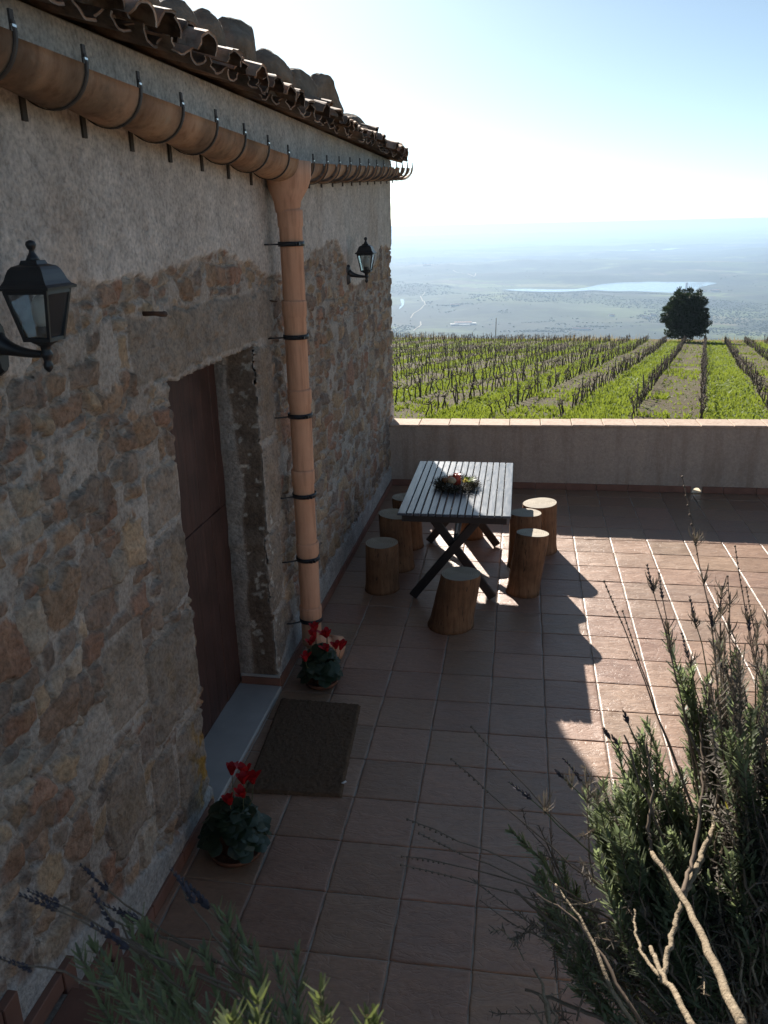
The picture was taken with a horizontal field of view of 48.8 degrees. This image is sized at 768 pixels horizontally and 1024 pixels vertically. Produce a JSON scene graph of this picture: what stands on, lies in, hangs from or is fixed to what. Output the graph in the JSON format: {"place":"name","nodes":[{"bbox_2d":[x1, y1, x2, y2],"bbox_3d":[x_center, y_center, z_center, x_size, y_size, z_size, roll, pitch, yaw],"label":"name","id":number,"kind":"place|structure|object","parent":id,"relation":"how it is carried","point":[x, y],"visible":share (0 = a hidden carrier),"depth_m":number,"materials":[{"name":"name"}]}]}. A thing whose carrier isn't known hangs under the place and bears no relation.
{"place":"outdoors","nodes":[
{"label":"outdoors","id":0,"kind":"place"},
{"bbox_2d":[137,485,767,1023],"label":"terrace floor","id":1,"kind":"structure","parent":0,"point":[429,941],"depth_m":4.72,"materials":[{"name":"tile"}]},
{"bbox_2d":[0,928,245,1023],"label":"stone stair","id":2,"kind":"object","parent":1,"relation":"on","point":[61,997],"visible":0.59,"depth_m":2.84,"materials":[{"name":"stone"}]},
{"bbox_2d":[197,761,271,867],"bbox_3d":[-0.701,1.400,3.953,0.345,0.418,0.335,3,19,11],"label":"potted cyclamen","id":3,"kind":"object","parent":1,"relation":"on","point":[234,832],"visible":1,"depth_m":3.89,"materials":[{"name":"plant"}]},
{"bbox_2d":[245,698,360,797],"bbox_3d":[-0.431,1.309,4.819,0.519,0.022,0.932,1,19,5],"label":"doormat","id":4,"kind":"object","parent":1,"relation":"on","point":[306,749],"visible":1,"depth_m":4.74,"materials":[{"name":"brown fabric"}]},
{"bbox_2d":[297,621,346,689],"bbox_3d":[-0.398,0.925,5.415,0.306,0.370,0.323,2,19,9],"label":"potted cyclamen","id":5,"kind":"object","parent":1,"relation":"on","point":[320,666],"visible":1,"depth_m":5.35,"materials":[{"name":"plant"}]},
{"bbox_2d":[365,537,399,595],"bbox_3d":[-0.020,0.429,6.794,0.285,0.415,0.299,2,19,9],"label":"log stool","id":6,"kind":"object","parent":1,"relation":"on","point":[382,565],"visible":1,"depth_m":6.70,"materials":[{"name":"brown wood"}]},
{"bbox_2d":[379,508,414,572],"bbox_3d":[0.111,0.238,7.242,0.307,0.484,0.319,2,19,9],"label":"log stool","id":7,"kind":"object","parent":1,"relation":"on","point":[392,524],"visible":0.66,"depth_m":7.13,"materials":[{"name":"brown wood"}]},
{"bbox_2d":[392,493,423,550],"bbox_3d":[0.219,0.086,7.700,0.284,0.476,0.272,2,19,9],"label":"log stool","id":8,"kind":"object","parent":1,"relation":"on","point":[416,532],"visible":0.3,"depth_m":7.64,"materials":[{"name":"brown wood"}]},
{"bbox_2d":[428,566,480,635],"bbox_3d":[0.508,0.628,6.163,0.387,0.418,0.369,2,19,9],"label":"log stool","id":9,"kind":"object","parent":1,"relation":"on","point":[454,607],"visible":1,"depth_m":6.04,"materials":[{"name":"brown wood"}]},
{"bbox_2d":[397,461,512,599],"bbox_3d":[0.638,0.138,7.091,0.843,0.753,1.491,2,19,9],"label":"garden table","id":10,"kind":"object","parent":1,"relation":"on","point":[473,517],"visible":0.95,"depth_m":6.61,"materials":[{"name":"wood"}]},
{"bbox_2d":[432,470,490,493],"bbox_3d":[0.596,-0.259,6.915,0.491,0.117,0.510,9,21,28],"label":"table wreath","id":11,"kind":"object","parent":10,"relation":"on","point":[455,479],"visible":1,"depth_m":6.88,"materials":[{"name":"green plant"}]},
{"bbox_2d":[460,496,482,540],"bbox_3d":[0.814,0.017,7.912,0.236,0.447,0.240,2,19,9],"label":"log stool","id":12,"kind":"object","parent":1,"relation":"on","point":[477,534],"visible":0.06,"depth_m":7.87,"materials":[{"name":"brown wood"}]},
{"bbox_2d":[507,508,541,567],"bbox_3d":[1.197,0.229,7.197,0.291,0.485,0.270,2,19,9],"label":"log stool","id":13,"kind":"object","parent":1,"relation":"on","point":[523,518],"visible":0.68,"depth_m":7.08,"materials":[{"name":"brown wood"}]},
{"bbox_2d":[506,528,548,598],"bbox_3d":[1.126,0.393,6.672,0.321,0.513,0.270,2,19,9],"label":"log stool","id":14,"kind":"object","parent":1,"relation":"on","point":[527,561],"visible":1,"depth_m":6.58,"materials":[{"name":"brown wood"}]},
{"bbox_2d":[522,498,556,555],"bbox_3d":[1.389,0.126,7.546,0.326,0.450,0.309,2,19,9],"label":"log stool","id":15,"kind":"object","parent":1,"relation":"on","point":[546,508],"visible":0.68,"depth_m":7.44,"materials":[{"name":"brown wood"}]},
{"bbox_2d":[389,418,767,494],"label":"parapet wall","id":16,"kind":"structure","parent":1,"relation":"on","point":[722,456],"depth_m":9.14,"materials":[{"name":"paint"}]},
{"bbox_2d":[183,0,767,235],"label":"sky","id":17,"kind":"structure","parent":0,"point":[511,116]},
{"bbox_2d":[389,226,767,490],"bbox_3d":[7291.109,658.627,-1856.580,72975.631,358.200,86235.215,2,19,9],"label":"ground","id":18,"kind":"structure","parent":0,"point":[700,251],"depth_m":4676.89,"materials":[{"name":"soil"}]},
{"bbox_2d":[0,0,412,1020],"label":"stone house","id":19,"kind":"structure","parent":18,"relation":"on","point":[196,484],"depth_m":3.51,"materials":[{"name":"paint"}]},
{"bbox_2d":[0,240,76,375],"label":"wall lantern","id":20,"kind":"object","parent":19,"relation":"attached to","point":[40,320],"depth_m":2.36,"materials":[{"name":"black metal"}]},
{"bbox_2d":[149,0,160,5],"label":"roof stone","id":21,"kind":"object","parent":19,"relation":"on","point":[155,2],"visible":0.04,"depth_m":3.43,"materials":[{"name":"grey stone"}]},
{"bbox_2d":[160,0,197,27],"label":"roof stone","id":22,"kind":"object","parent":19,"relation":"on","point":[182,9],"visible":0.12,"depth_m":3.72,"materials":[{"name":"grey stone"}]},
{"bbox_2d":[166,364,240,738],"bbox_3d":[-1.064,0.254,4.559,0.047,2.172,1.248,2,19,10],"label":"door","id":23,"kind":"structure","parent":19,"relation":"in","point":[192,398],"depth_m":4.79,"materials":[{"name":"brown wood"}]},
{"bbox_2d":[193,8,225,45],"bbox_3d":[-0.897,-2.318,4.167,0.236,0.288,0.260,11,19,0],"label":"roof stone","id":24,"kind":"object","parent":19,"relation":"on","point":[207,19],"visible":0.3,"depth_m":4.08,"materials":[{"name":"grey stone"}]},
{"bbox_2d":[218,16,256,61],"bbox_3d":[-0.839,-2.508,4.673,0.282,0.383,0.623,12,19,2],"label":"roof stone","id":25,"kind":"object","parent":19,"relation":"on","point":[239,34],"visible":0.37,"depth_m":4.47,"materials":[{"name":"grey stone"}]},
{"bbox_2d":[256,48,292,85],"bbox_3d":[-0.715,-2.683,5.211,0.293,0.283,0.481,12,20,5],"label":"roof stone","id":26,"kind":"object","parent":19,"relation":"on","point":[271,61],"visible":0.38,"depth_m":5.04,"materials":[{"name":"grey stone"}]},
{"bbox_2d":[290,68,317,96],"bbox_3d":[-0.608,-2.904,5.862,0.311,0.295,0.524,11,19,0],"label":"roof stone","id":27,"kind":"object","parent":19,"relation":"on","point":[304,81],"visible":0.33,"depth_m":5.72,"materials":[{"name":"grey stone"}]},
{"bbox_2d":[310,73,343,113],"bbox_3d":[-0.456,-3.221,6.703,0.258,0.394,0.771,14,21,9],"label":"roof stone","id":28,"kind":"object","parent":19,"relation":"on","point":[325,85],"visible":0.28,"depth_m":6.43,"materials":[{"name":"grey stone"}]},
{"bbox_2d":[344,113,364,123],"bbox_3d":[-0.297,-3.454,7.579,0.262,0.195,0.625,14,21,9],"label":"roof stone","id":29,"kind":"object","parent":19,"relation":"on","point":[354,117],"visible":0.15,"depth_m":7.43,"materials":[{"name":"grey stone"}]},
{"bbox_2d":[346,237,376,284],"bbox_3d":[-0.188,-2.059,6.951,0.240,0.375,0.156,2,19,10],"label":"wall lantern","id":30,"kind":"object","parent":19,"relation":"attached to","point":[365,248],"depth_m":6.93,"materials":[{"name":"black metal"}]},
{"bbox_2d":[393,382,402,403],"bbox_3d":[0.499,-4.726,33.892,0.247,1.018,0.821,13,23,36],"label":"grape vine","id":31,"kind":"object","parent":18,"relation":"on","point":[396,391],"visible":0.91,"depth_m":33.84,"materials":[{"name":"brown plant"}]},
{"bbox_2d":[402,382,407,401],"bbox_3d":[0.821,-4.869,34.651,0.146,0.894,0.945,8,23,15],"label":"grape vine","id":32,"kind":"object","parent":18,"relation":"on","point":[404,392],"visible":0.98,"depth_m":34.68,"materials":[{"name":"brown plant"}]},
{"bbox_2d":[413,377,421,396],"bbox_3d":[1.482,-5.428,36.662,0.278,1.000,0.950,7,20,23],"label":"grape vine","id":33,"kind":"object","parent":18,"relation":"on","point":[418,386],"visible":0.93,"depth_m":36.64,"materials":[{"name":"brown plant"}]},
{"bbox_2d":[429,374,434,393],"bbox_3d":[2.151,-5.738,38.016,0.256,0.996,0.845,1,19,7],"label":"grape vine","id":34,"kind":"object","parent":18,"relation":"on","point":[431,380],"visible":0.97,"depth_m":37.98,"materials":[{"name":"brown plant"}]},
{"bbox_2d":[442,391,448,408],"bbox_3d":[2.300,-4.219,32.048,0.212,0.786,0.740,3,19,11],"label":"grape vine","id":35,"kind":"object","parent":18,"relation":"on","point":[446,395],"visible":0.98,"depth_m":32.01,"materials":[{"name":"brown plant"}]},
{"bbox_2d":[459,381,464,399],"bbox_3d":[3.198,-4.928,34.722,0.231,0.892,0.853,1,19,6],"label":"grape vine","id":36,"kind":"object","parent":18,"relation":"on","point":[462,390],"visible":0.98,"depth_m":34.69,"materials":[{"name":"brown plant"}]},
{"bbox_2d":[450,321,475,325],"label":"farm building","id":37,"kind":"structure","parent":18,"relation":"on","point":[462,323],"depth_m":3140.21,"materials":[{"name":"white"}]},
{"bbox_2d":[490,373,495,390],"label":"grape vine","id":38,"kind":"object","parent":18,"relation":"on","point":[492,382],"visible":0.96,"depth_m":39.27,"materials":[{"name":"brown plant"}]},
{"bbox_2d":[516,381,518,403],"bbox_3d":[5.292,-4.679,33.575,0.064,1.035,0.056,-6,22,-15],"label":"vineyard stake","id":39,"kind":"object","parent":18,"relation":"on","point":[517,392],"visible":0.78,"depth_m":33.53,"materials":[{"name":"wood"}]},
{"bbox_2d":[525,382,530,399],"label":"grape vine","id":40,"kind":"object","parent":18,"relation":"on","point":[528,386],"visible":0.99,"depth_m":35.01,"materials":[{"name":"brown plant"}]},
{"bbox_2d":[534,373,537,393],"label":"grape vine","id":41,"kind":"object","parent":18,"relation":"on","point":[535,383],"visible":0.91,"depth_m":37.00,"materials":[{"name":"brown plant"}]},
{"bbox_2d":[575,380,581,404],"bbox_3d":[7.585,-4.540,32.872,0.257,1.002,0.946,0,19,4],"label":"grape vine","id":42,"kind":"object","parent":18,"relation":"on","point":[579,388],"visible":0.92,"depth_m":32.91,"materials":[{"name":"brown plant"}]},
{"bbox_2d":[390,254,767,339],"bbox_3d":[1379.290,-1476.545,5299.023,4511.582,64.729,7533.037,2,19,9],"label":"distant scrub","id":43,"kind":"object","parent":18,"relation":"on","point":[656,316],"visible":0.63,"depth_m":3573.22,"materials":[{"name":"green plant"}]},
{"bbox_2d":[391,332,767,418],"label":"vines","id":44,"kind":"object","parent":18,"relation":"on","point":[670,359],"visible":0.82,"depth_m":75.53,"materials":[{"name":"green plant"}]},
{"bbox_2d":[392,337,767,420],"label":"grass","id":45,"kind":"structure","parent":18,"relation":"on","point":[472,411],"depth_m":39.37,"materials":[{"name":"green plant"}]},
{"bbox_2d":[397,332,763,342],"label":"dry weeds","id":46,"kind":"object","parent":18,"relation":"on","point":[670,339],"visible":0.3,"depth_m":112.21,"materials":[{"name":"green plant"}]},
{"bbox_2d":[572,327,590,329],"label":"farm building","id":47,"kind":"structure","parent":18,"relation":"on","point":[575,328],"depth_m":2927.95,"materials":[{"name":"white"}]},
{"bbox_2d":[635,383,638,410],"bbox_3d":[9.285,-4.141,31.057,0.064,1.149,0.056,7,18,23],"label":"vineyard stake","id":48,"kind":"object","parent":18,"relation":"on","point":[637,396],"visible":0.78,"depth_m":31.01,"materials":[{"name":"grey wood"}]},
{"bbox_2d":[638,390,641,407],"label":"grape vine","id":49,"kind":"object","parent":18,"relation":"on","point":[640,393],"visible":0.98,"depth_m":32.26,"materials":[{"name":"brown plant"}]},
{"bbox_2d":[650,373,654,390],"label":"grape vine","id":50,"kind":"object","parent":18,"relation":"on","point":[652,380],"visible":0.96,"depth_m":38.85,"materials":[{"name":"brown plant"}]},
{"bbox_2d":[659,286,712,341],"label":"evergreen tree","id":51,"kind":"object","parent":18,"relation":"on","point":[684,313],"visible":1,"depth_m":104.17,"materials":[{"name":"green plant"}]},
{"bbox_2d":[700,388,706,413],"bbox_3d":[11.320,-3.866,30.083,0.196,0.964,0.880,1,20,17],"label":"grape vine","id":52,"kind":"object","parent":18,"relation":"on","point":[703,397],"visible":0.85,"depth_m":30.13,"materials":[{"name":"brown plant"}]},
{"bbox_2d":[699,289,719,291],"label":"farm building","id":53,"kind":"structure","parent":18,"relation":"on","point":[716,290],"depth_m":4359.48,"materials":[{"name":"white"}]},
{"bbox_2d":[506,282,715,292],"bbox_3d":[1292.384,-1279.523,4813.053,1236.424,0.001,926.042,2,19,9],"label":"lake","id":54,"kind":"structure","parent":0,"point":[669,287],"depth_m":4744.01,"materials":[{"name":"blue liquid"}]},
{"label":"planting bed","id":55,"kind":"structure","parent":0,"visible":0},
{"bbox_2d":[0,863,311,1023],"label":"lavender bush","id":56,"kind":"object","parent":55,"relation":"on","point":[177,1009],"visible":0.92,"depth_m":1.09,"materials":[{"name":"green plant"}]},
{"bbox_2d":[213,972,385,1023],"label":"lavender bush","id":57,"kind":"object","parent":55,"relation":"on","point":[227,1017],"visible":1,"depth_m":0.79,"materials":[{"name":"green plant"}]},
{"bbox_2d":[400,476,767,1023],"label":"lavender bush","id":58,"kind":"object","parent":55,"relation":"on","point":[688,904],"visible":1,"depth_m":1.79,"materials":[{"name":"green plant"}]},
{"bbox_2d":[530,968,558,1023],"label":"dead stems","id":59,"kind":"object","parent":58,"relation":"attached to","point":[547,1005],"visible":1,"depth_m":1.57,"materials":[{"name":"brown plant"}]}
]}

